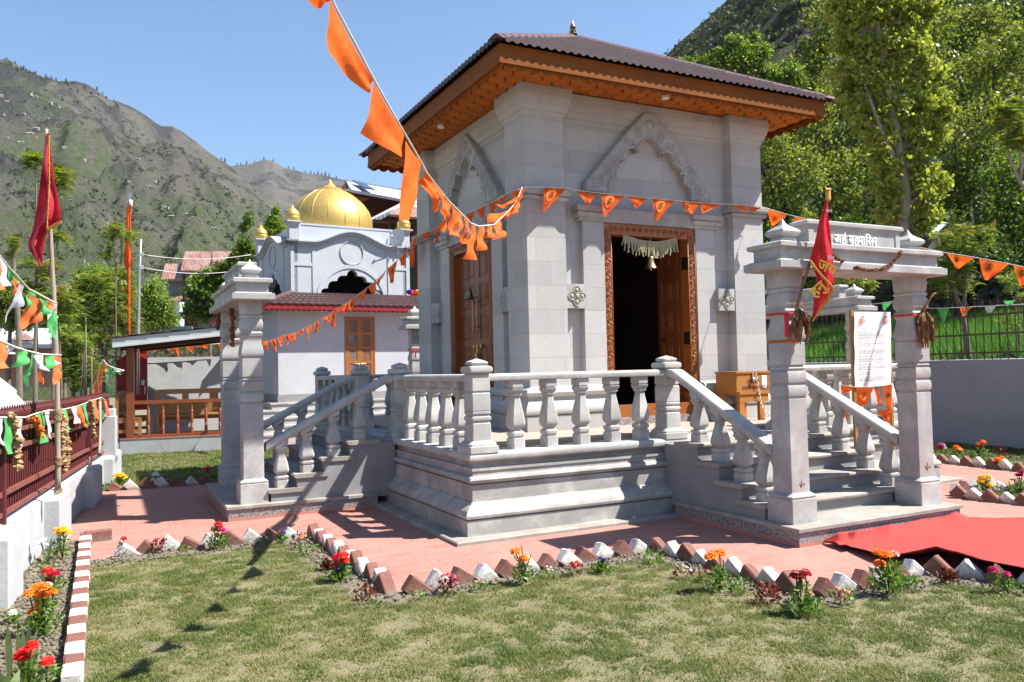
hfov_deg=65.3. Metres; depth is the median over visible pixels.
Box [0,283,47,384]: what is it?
tree
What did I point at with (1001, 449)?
magenta flower
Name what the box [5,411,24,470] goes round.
husk string
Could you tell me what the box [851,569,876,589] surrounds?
edging brick
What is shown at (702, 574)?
magenta flower
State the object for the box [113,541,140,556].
edging brick
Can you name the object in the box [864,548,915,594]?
orange ranunculus
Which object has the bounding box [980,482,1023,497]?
path side grass
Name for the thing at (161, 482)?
edging brick
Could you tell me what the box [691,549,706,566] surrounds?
edging brick
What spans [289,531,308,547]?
bronze begonia
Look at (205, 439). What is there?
pavilion
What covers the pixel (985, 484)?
yellow ranunculus
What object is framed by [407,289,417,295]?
laundry
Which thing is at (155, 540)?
begonia
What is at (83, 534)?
edging brick
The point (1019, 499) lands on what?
edging brick
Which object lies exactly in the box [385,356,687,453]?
corner balustrade
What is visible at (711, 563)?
edging brick
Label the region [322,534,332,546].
edging brick
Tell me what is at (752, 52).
broadleaf tree
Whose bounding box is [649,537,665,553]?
edging brick
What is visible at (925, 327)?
leaf bundle
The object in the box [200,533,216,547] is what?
edging brick
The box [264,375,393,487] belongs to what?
stair balustrade
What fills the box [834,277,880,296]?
shrub
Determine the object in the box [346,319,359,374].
door leaf
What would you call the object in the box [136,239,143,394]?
steel pole
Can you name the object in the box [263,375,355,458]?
stair balustrade
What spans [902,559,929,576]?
edging brick
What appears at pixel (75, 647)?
edging brick
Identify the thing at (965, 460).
edging brick
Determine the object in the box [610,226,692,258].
straw garland
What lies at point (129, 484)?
edging brick
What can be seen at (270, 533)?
edging brick
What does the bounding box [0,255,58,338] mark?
tricolour bunting
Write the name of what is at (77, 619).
edging brick
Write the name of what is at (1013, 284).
willow shrub
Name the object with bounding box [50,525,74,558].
yellow ranunculus
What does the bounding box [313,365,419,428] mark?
corner balustrade
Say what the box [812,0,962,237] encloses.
poplar
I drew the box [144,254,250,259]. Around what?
service wire
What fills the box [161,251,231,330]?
tin roof house
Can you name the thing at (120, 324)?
garden tree
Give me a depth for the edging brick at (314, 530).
8.09 m
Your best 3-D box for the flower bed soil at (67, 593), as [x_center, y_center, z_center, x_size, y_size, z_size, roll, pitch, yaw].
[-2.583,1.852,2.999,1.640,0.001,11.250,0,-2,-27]
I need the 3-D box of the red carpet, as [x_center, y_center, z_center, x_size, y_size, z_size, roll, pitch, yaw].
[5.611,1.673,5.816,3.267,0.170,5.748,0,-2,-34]
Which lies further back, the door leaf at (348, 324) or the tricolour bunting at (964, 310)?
the door leaf at (348, 324)
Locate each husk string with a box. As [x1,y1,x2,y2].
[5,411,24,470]
[60,412,68,463]
[63,414,71,471]
[88,399,96,437]
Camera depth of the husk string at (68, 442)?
9.02 m
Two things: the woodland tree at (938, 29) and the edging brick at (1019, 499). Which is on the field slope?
the woodland tree at (938, 29)
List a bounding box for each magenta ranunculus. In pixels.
[933,443,947,454]
[987,566,1023,595]
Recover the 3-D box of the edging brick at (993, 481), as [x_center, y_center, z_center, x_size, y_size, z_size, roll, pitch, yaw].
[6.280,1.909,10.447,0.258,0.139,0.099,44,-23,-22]
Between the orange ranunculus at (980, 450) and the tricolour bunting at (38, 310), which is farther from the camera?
the orange ranunculus at (980, 450)
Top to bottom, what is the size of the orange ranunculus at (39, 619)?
0.356 m
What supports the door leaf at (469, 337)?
in the temple
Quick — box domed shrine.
[208,180,418,442]
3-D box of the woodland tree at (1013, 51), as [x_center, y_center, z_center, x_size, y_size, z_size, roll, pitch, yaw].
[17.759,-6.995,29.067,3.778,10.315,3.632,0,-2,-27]
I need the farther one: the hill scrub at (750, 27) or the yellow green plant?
the hill scrub at (750, 27)
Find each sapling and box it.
[13,148,43,402]
[36,163,78,399]
[89,221,145,391]
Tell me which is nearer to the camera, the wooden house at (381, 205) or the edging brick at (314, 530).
the edging brick at (314, 530)
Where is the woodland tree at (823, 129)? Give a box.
[773,79,874,326]
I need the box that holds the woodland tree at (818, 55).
[772,0,865,212]
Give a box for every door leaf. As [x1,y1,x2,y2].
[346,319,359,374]
[356,319,373,380]
[459,251,482,366]
[475,247,490,398]
[657,241,690,400]
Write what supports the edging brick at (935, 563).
on the paved court
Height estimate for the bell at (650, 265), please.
0.516 m
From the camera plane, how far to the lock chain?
11.16 m
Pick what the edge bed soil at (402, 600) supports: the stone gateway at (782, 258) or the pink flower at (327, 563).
the pink flower at (327, 563)
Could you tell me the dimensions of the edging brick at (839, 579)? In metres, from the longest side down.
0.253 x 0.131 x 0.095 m
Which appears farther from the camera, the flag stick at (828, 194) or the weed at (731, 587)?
the flag stick at (828, 194)
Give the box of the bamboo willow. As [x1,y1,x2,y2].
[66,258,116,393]
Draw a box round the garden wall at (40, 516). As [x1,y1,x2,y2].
[0,408,121,608]
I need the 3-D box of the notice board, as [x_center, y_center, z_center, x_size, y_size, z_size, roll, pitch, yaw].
[4.611,0.778,10.157,0.738,2.335,0.082,0,-2,-27]
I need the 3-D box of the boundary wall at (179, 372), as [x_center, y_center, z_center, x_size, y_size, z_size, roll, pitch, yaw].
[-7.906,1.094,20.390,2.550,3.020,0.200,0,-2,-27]
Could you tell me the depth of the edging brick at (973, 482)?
10.12 m
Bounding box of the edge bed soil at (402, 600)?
[91,537,1023,609]
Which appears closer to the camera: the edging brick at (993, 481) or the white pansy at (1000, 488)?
the white pansy at (1000, 488)
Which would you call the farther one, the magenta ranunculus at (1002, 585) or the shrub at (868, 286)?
the shrub at (868, 286)
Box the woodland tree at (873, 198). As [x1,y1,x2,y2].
[820,63,917,225]
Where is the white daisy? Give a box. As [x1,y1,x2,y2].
[541,565,557,577]
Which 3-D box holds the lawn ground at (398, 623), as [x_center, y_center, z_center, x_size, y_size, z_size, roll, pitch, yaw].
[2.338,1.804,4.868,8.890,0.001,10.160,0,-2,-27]
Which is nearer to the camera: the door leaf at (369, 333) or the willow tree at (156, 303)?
the door leaf at (369, 333)
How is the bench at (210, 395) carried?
on the pavilion
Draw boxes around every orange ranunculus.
[13,582,67,638]
[509,544,539,584]
[703,548,737,591]
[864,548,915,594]
[949,445,962,457]
[969,440,989,456]
[993,456,1004,466]
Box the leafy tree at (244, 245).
[232,210,255,261]
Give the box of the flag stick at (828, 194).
[789,188,830,338]
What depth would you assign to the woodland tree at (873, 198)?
33.01 m
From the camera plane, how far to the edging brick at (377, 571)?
6.37 m
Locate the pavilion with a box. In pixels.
[105,325,239,454]
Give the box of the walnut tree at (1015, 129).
[981,94,1023,190]
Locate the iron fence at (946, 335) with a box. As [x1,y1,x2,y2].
[766,296,1023,362]
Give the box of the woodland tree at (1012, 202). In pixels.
[949,142,1023,310]
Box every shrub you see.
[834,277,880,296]
[994,268,1023,355]
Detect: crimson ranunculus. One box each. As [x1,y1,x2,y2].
[39,566,67,590]
[1005,470,1023,492]
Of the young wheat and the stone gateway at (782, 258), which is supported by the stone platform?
the stone gateway at (782, 258)
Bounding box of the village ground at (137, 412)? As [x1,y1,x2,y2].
[24,398,146,448]
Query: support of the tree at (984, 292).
on the field slope
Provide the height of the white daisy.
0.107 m
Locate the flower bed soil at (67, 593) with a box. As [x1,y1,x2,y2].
[0,542,78,680]
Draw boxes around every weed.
[179,543,190,550]
[296,541,322,552]
[366,595,382,606]
[409,588,429,599]
[727,574,753,592]
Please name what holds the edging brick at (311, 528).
on the paved court
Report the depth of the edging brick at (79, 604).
5.68 m
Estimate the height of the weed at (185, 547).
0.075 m
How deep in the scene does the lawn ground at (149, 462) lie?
14.90 m
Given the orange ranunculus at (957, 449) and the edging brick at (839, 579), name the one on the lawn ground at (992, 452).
the orange ranunculus at (957, 449)
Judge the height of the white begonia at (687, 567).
0.115 m
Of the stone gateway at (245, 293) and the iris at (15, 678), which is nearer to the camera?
the iris at (15, 678)
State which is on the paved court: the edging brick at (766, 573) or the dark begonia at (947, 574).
the edging brick at (766, 573)
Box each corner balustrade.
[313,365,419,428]
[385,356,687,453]
[765,360,897,428]
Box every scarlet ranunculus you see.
[11,640,50,681]
[30,656,63,681]
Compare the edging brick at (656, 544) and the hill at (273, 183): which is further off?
the hill at (273, 183)
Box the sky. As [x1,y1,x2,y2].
[0,0,725,188]
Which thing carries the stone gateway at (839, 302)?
on the stone platform
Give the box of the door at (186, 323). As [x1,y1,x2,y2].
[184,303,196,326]
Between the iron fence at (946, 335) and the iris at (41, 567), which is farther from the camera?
the iron fence at (946, 335)
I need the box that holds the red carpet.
[824,512,1023,567]
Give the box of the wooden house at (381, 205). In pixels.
[341,180,417,289]
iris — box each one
[0,669,19,681]
[5,618,39,681]
[32,537,52,564]
[37,554,57,580]
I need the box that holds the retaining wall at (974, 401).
[767,358,1023,448]
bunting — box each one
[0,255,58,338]
[0,340,61,388]
[0,397,109,453]
[93,359,123,399]
[152,343,220,355]
[262,185,527,350]
[308,0,525,259]
[525,185,1023,286]
[840,384,892,423]
[871,300,1023,324]
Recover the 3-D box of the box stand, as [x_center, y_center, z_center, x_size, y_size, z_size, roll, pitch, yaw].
[3.304,0.916,11.344,0.580,0.401,0.455,0,-2,-27]
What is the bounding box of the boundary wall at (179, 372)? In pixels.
[147,325,240,432]
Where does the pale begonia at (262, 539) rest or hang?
on the edge bed soil at (402, 600)
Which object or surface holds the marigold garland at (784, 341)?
on the stone gateway at (782, 258)
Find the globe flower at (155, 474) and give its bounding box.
[150,472,158,481]
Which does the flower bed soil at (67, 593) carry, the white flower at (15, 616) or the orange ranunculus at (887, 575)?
the white flower at (15, 616)
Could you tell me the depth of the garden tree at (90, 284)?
18.93 m
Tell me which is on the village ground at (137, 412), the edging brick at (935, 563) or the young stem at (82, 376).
the young stem at (82, 376)
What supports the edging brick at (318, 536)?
on the paved court
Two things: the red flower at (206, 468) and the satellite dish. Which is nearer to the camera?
the red flower at (206, 468)
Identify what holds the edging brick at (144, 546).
on the paved court
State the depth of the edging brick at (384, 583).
6.13 m
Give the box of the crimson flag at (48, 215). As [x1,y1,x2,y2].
[28,133,61,266]
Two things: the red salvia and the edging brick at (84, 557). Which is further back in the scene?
the edging brick at (84, 557)
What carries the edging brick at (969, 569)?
on the paved court
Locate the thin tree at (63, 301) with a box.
[39,284,91,398]
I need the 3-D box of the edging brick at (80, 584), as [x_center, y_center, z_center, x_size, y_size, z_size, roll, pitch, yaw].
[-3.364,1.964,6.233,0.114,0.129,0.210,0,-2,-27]
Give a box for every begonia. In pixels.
[149,537,170,551]
[255,533,269,544]
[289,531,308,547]
[352,581,380,602]
[435,572,459,594]
[468,579,491,590]
[567,560,583,574]
[672,562,695,576]
[749,578,786,603]
[826,585,857,605]
[933,566,959,582]
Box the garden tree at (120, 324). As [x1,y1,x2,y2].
[98,261,148,448]
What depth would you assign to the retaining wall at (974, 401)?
15.55 m
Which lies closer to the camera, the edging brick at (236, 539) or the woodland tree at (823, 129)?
the edging brick at (236, 539)
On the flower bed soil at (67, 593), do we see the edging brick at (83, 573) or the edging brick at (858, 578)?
the edging brick at (83, 573)
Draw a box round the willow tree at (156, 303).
[132,269,182,356]
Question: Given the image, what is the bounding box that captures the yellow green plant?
[640,547,665,563]
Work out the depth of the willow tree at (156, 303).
26.84 m
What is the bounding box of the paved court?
[67,441,1023,596]
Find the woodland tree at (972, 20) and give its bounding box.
[933,0,1023,250]
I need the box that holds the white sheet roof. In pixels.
[0,378,23,408]
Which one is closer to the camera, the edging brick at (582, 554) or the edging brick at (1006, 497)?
the edging brick at (582, 554)
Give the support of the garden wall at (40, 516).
on the paved court
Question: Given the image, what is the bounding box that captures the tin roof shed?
[0,328,51,386]
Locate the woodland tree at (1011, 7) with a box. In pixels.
[921,0,1023,240]
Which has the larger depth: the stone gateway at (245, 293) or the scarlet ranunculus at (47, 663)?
the stone gateway at (245, 293)
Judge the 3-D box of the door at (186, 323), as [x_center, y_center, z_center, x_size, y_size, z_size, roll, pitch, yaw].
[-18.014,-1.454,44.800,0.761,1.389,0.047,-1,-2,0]
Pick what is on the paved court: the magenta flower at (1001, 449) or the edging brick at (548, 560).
the edging brick at (548, 560)
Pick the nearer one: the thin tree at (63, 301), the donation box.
the donation box
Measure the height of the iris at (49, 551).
0.259 m
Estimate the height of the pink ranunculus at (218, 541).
0.274 m
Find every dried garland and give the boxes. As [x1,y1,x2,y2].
[214,313,220,329]
[229,308,235,346]
[832,253,844,262]
[854,250,902,271]
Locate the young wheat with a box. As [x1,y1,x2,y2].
[766,301,1023,362]
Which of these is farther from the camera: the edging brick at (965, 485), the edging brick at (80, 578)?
the edging brick at (965, 485)
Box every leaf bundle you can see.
[790,305,810,344]
[915,292,935,348]
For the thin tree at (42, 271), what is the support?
on the village ground at (137, 412)
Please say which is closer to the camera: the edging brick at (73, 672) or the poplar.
the edging brick at (73, 672)
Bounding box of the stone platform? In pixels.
[205,415,962,547]
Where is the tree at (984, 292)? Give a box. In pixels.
[765,255,1023,324]
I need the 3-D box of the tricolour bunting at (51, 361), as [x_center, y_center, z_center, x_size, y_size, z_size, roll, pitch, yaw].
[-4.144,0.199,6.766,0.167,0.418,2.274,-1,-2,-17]
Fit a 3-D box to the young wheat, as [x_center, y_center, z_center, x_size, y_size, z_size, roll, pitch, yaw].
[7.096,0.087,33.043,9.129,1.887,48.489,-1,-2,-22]
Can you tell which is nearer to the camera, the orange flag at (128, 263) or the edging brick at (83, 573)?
the edging brick at (83, 573)
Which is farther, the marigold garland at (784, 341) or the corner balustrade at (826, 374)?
the corner balustrade at (826, 374)
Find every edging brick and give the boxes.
[61,661,83,681]
[63,652,84,675]
[64,640,84,655]
[65,631,85,650]
[67,623,86,643]
[68,614,86,633]
[69,607,87,618]
[70,593,88,605]
[70,601,87,612]
[71,587,88,596]
[73,581,88,588]
[74,570,89,582]
[74,575,88,582]
[75,564,89,571]
[76,555,90,566]
[76,559,89,565]
[77,550,90,556]
[78,542,90,548]
[78,547,90,551]
[79,535,91,541]
[79,539,91,547]
[80,532,91,535]
[85,528,111,541]
[107,481,125,490]
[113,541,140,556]
[123,479,139,489]
[136,539,162,554]
[139,477,155,488]
[154,476,170,487]
[157,535,179,552]
[169,476,184,486]
[178,536,206,550]
[185,476,199,485]
[199,474,213,483]
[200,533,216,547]
[222,530,245,545]
[241,528,265,543]
[263,528,279,541]
[282,527,301,539]
[306,523,318,538]
[312,528,322,538]
[314,530,326,544]
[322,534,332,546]
[325,537,335,553]
[330,540,343,555]
[337,545,349,563]
[349,550,362,571]
[355,557,368,577]
[363,562,377,582]
[372,567,385,581]
[375,570,397,594]
[401,574,433,593]
[424,568,457,588]
[449,566,476,584]
[471,562,500,581]
[494,559,520,577]
[515,555,542,573]
[536,553,560,569]
[556,548,583,566]
[574,546,599,562]
[592,542,615,558]
[612,540,634,556]
[629,538,650,553]
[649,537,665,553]
[663,540,679,558]
[676,542,695,561]
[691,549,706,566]
[705,555,724,570]
[724,557,742,576]
[739,564,759,583]
[757,566,778,587]
[775,570,811,596]
[811,576,837,597]
[831,572,861,589]
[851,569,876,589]
[868,566,886,582]
[890,563,910,581]
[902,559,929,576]
[923,554,957,578]
[936,454,949,463]
[947,455,961,464]
[949,483,958,495]
[950,485,966,498]
[953,559,985,581]
[958,481,969,490]
[959,456,974,466]
[964,488,984,501]
[969,479,981,491]
[971,457,987,467]
[980,489,1004,503]
[983,563,1022,587]
[985,458,1000,469]
[986,478,998,487]
[997,459,1013,470]
[999,492,1018,504]
[1011,462,1023,471]
[1014,492,1023,505]
[1017,572,1023,584]
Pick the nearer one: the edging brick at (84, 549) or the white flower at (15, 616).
the white flower at (15, 616)
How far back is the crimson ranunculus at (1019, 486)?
9.88 m
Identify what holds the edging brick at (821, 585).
on the paved court
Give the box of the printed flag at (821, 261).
[809,200,837,320]
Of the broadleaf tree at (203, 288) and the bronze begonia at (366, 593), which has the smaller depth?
the bronze begonia at (366, 593)
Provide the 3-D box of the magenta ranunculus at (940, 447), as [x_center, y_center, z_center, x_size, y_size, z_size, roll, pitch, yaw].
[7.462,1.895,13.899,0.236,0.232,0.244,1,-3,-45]
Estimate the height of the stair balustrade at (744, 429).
1.334 m
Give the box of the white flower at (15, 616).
[4,609,21,622]
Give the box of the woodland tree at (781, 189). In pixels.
[760,131,836,242]
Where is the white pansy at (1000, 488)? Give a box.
[994,481,1011,491]
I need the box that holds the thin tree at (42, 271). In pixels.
[4,256,66,403]
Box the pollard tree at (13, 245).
[0,234,22,399]
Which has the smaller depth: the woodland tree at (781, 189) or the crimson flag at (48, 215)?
the crimson flag at (48, 215)
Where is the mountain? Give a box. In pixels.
[0,59,285,400]
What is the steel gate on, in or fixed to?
attached to the boundary wall at (179, 372)
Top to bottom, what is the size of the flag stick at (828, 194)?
1.422 m
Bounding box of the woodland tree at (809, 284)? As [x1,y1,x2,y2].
[764,212,869,295]
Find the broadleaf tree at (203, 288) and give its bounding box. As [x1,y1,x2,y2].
[177,241,253,356]
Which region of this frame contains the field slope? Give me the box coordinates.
[764,195,1023,362]
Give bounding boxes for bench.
[115,391,146,438]
[154,388,220,433]
[155,389,221,433]
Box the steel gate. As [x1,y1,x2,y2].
[117,351,147,439]
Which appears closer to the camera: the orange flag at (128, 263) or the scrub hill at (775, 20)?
the orange flag at (128, 263)
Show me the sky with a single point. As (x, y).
(251, 81)
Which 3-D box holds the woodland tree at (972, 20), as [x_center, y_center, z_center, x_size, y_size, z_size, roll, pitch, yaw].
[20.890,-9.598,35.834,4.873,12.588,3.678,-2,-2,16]
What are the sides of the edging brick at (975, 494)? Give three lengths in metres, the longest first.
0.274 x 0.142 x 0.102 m
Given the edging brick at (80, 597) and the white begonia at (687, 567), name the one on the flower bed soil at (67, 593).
the edging brick at (80, 597)
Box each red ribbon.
[766,311,805,336]
[892,314,917,316]
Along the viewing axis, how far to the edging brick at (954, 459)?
12.82 m
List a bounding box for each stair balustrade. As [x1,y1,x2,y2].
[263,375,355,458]
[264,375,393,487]
[666,369,772,501]
[803,370,899,485]
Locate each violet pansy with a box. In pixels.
[274,531,289,542]
[590,556,612,573]
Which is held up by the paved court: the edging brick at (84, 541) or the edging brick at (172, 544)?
the edging brick at (172, 544)
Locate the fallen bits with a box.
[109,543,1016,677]
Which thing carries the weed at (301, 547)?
on the edge bed soil at (402, 600)
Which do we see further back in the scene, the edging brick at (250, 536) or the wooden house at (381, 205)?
the wooden house at (381, 205)
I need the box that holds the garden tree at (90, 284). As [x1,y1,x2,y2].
[57,266,136,392]
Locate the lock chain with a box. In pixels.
[756,373,770,416]
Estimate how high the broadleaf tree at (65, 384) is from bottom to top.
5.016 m
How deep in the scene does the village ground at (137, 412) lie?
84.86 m
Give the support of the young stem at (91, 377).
on the village ground at (137, 412)
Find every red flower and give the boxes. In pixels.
[118,536,127,553]
[202,466,211,476]
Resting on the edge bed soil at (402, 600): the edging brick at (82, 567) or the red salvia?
the red salvia
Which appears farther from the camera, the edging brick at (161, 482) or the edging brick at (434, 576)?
the edging brick at (161, 482)
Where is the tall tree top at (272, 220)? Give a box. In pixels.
[262,203,286,235]
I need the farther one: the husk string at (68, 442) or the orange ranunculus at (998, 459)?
the orange ranunculus at (998, 459)
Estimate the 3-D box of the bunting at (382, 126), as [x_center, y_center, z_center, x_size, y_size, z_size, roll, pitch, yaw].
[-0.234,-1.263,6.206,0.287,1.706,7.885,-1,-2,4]
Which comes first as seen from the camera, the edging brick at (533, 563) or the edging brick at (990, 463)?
the edging brick at (533, 563)
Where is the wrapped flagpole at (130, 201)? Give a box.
[127,192,132,335]
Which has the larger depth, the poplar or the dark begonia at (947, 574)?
the poplar
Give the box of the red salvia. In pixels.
[324,552,351,582]
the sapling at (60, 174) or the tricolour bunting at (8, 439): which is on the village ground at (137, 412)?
the sapling at (60, 174)
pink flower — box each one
[319,556,335,569]
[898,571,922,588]
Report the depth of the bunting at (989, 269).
10.56 m
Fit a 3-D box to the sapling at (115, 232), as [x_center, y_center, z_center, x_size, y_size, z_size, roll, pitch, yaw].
[-8.797,0.057,17.903,1.207,5.522,0.676,-1,-2,2]
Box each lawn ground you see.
[84,547,1023,681]
[103,448,288,488]
[933,445,1023,464]
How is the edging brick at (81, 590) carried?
on the flower bed soil at (67, 593)
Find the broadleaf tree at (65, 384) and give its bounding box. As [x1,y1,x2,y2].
[38,299,84,398]
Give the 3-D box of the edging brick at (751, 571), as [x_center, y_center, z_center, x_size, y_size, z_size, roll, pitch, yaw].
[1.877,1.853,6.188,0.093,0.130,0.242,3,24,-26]
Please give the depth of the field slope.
25.10 m
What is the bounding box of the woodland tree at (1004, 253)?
[917,200,1023,325]
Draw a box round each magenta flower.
[697,569,713,580]
[993,444,1016,453]
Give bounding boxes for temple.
[358,19,834,431]
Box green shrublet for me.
[209,454,220,464]
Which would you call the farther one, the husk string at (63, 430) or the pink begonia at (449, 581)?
the husk string at (63, 430)
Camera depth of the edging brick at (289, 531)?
8.14 m
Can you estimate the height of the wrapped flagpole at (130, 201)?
5.526 m
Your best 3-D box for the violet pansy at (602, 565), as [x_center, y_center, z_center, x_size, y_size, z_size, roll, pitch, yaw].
[0.732,1.835,6.529,0.188,0.151,0.190,-1,-2,-6]
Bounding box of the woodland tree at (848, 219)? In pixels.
[830,202,894,288]
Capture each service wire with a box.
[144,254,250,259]
[146,268,225,273]
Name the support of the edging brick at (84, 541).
on the flower bed soil at (67, 593)
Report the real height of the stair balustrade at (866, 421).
1.334 m
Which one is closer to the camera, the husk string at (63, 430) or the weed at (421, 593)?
the weed at (421, 593)
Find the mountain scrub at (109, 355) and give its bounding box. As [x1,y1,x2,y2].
[0,57,286,370]
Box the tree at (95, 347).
[59,315,103,394]
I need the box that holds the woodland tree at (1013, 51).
[947,12,1023,248]
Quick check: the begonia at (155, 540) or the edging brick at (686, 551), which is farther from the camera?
the begonia at (155, 540)
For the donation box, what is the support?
on the box stand
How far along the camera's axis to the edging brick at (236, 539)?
7.93 m
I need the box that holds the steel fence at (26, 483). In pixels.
[0,392,112,524]
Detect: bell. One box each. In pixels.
[464,259,474,300]
[645,237,656,269]
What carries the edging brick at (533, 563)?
on the paved court
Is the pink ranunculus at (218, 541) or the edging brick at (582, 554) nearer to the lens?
the edging brick at (582, 554)
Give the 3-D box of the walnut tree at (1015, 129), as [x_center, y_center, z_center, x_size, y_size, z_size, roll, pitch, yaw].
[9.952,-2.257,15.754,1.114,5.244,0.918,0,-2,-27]
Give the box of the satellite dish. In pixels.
[389,228,404,253]
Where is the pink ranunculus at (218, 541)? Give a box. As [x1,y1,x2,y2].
[205,521,231,549]
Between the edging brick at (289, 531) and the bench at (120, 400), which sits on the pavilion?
the bench at (120, 400)
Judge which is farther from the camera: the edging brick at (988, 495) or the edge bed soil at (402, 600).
the edging brick at (988, 495)
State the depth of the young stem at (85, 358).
15.19 m
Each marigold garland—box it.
[31,416,45,440]
[76,411,82,425]
[767,340,796,342]
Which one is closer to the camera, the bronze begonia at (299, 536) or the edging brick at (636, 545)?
the edging brick at (636, 545)
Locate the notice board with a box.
[849,310,894,449]
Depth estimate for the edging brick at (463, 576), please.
6.29 m
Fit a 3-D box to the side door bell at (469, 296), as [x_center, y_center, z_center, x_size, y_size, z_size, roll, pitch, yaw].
[-0.644,-1.000,11.889,0.172,0.825,0.169,0,-2,-27]
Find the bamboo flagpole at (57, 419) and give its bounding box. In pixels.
[35,129,62,494]
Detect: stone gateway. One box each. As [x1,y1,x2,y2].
[209,259,274,504]
[398,306,419,394]
[743,219,947,524]
[765,283,877,363]
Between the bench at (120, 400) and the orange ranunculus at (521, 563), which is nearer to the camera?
the orange ranunculus at (521, 563)
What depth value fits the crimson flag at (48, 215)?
7.69 m
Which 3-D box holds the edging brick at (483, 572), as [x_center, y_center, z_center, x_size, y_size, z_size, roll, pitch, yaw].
[-0.191,1.915,6.427,0.262,0.141,0.101,46,-22,-21]
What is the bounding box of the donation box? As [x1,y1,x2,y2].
[715,371,769,391]
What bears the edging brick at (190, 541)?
on the paved court
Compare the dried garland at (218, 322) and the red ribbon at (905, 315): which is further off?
the dried garland at (218, 322)
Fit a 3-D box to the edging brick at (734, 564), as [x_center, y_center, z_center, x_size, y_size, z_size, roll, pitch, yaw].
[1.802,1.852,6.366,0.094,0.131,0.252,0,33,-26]
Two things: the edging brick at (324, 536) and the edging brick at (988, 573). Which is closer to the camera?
the edging brick at (988, 573)
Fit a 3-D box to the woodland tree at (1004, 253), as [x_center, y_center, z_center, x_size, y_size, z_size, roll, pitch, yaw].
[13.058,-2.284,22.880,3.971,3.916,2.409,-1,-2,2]
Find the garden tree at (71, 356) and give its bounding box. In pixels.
[49,319,113,396]
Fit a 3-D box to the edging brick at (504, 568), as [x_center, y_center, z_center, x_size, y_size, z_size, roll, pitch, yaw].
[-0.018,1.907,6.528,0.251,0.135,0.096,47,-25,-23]
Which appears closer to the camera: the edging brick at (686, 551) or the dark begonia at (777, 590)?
the dark begonia at (777, 590)
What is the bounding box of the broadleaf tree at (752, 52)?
[679,31,812,88]
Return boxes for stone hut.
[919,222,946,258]
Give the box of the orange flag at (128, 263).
[124,205,132,269]
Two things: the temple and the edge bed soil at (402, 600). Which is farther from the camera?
the temple
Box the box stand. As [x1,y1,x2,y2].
[717,391,768,419]
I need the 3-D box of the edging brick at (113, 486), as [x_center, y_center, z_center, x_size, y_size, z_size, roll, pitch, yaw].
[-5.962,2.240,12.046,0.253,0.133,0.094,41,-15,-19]
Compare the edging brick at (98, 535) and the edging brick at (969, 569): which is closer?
the edging brick at (969, 569)
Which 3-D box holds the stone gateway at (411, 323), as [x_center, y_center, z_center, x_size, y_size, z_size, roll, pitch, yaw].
[-1.248,0.698,17.514,2.400,2.930,0.490,0,-2,-27]
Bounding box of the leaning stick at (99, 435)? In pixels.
[97,402,101,455]
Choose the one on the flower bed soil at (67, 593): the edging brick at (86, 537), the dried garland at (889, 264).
the edging brick at (86, 537)
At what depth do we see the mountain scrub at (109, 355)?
439.43 m
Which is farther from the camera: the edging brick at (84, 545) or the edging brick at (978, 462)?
the edging brick at (978, 462)
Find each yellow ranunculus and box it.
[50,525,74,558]
[110,472,128,483]
[972,474,994,490]
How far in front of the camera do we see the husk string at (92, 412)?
11.22 m
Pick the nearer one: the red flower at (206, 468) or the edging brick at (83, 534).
the edging brick at (83, 534)
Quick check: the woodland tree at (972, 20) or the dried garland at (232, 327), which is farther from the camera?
the woodland tree at (972, 20)
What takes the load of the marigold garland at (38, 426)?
attached to the steel fence at (26, 483)
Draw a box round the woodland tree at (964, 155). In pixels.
[917,82,1017,314]
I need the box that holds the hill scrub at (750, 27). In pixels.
[664,0,1023,230]
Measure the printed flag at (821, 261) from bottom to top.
1.154 m
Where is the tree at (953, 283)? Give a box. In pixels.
[927,217,998,357]
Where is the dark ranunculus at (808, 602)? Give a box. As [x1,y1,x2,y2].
[779,568,825,616]
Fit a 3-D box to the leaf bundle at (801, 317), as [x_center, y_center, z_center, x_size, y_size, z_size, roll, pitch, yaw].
[2.745,-0.152,7.572,0.207,0.387,0.134,-1,-2,-4]
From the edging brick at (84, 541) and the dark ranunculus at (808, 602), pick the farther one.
the edging brick at (84, 541)
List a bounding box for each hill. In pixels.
[230,160,400,293]
[666,0,1023,222]
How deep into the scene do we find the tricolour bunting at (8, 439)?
7.85 m
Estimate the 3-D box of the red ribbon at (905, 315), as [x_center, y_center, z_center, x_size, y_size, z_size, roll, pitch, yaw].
[4.287,-0.272,8.586,0.257,0.020,0.257,0,-2,-27]
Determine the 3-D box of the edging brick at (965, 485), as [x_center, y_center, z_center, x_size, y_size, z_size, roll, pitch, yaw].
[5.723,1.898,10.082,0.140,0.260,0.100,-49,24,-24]
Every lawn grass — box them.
[933,441,1023,465]
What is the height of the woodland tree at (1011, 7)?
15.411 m
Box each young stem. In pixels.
[80,353,83,395]
[83,354,85,395]
[85,318,86,395]
[90,356,92,393]
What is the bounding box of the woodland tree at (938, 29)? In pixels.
[886,0,978,212]
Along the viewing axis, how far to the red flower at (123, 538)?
7.53 m
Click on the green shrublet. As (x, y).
(214, 458)

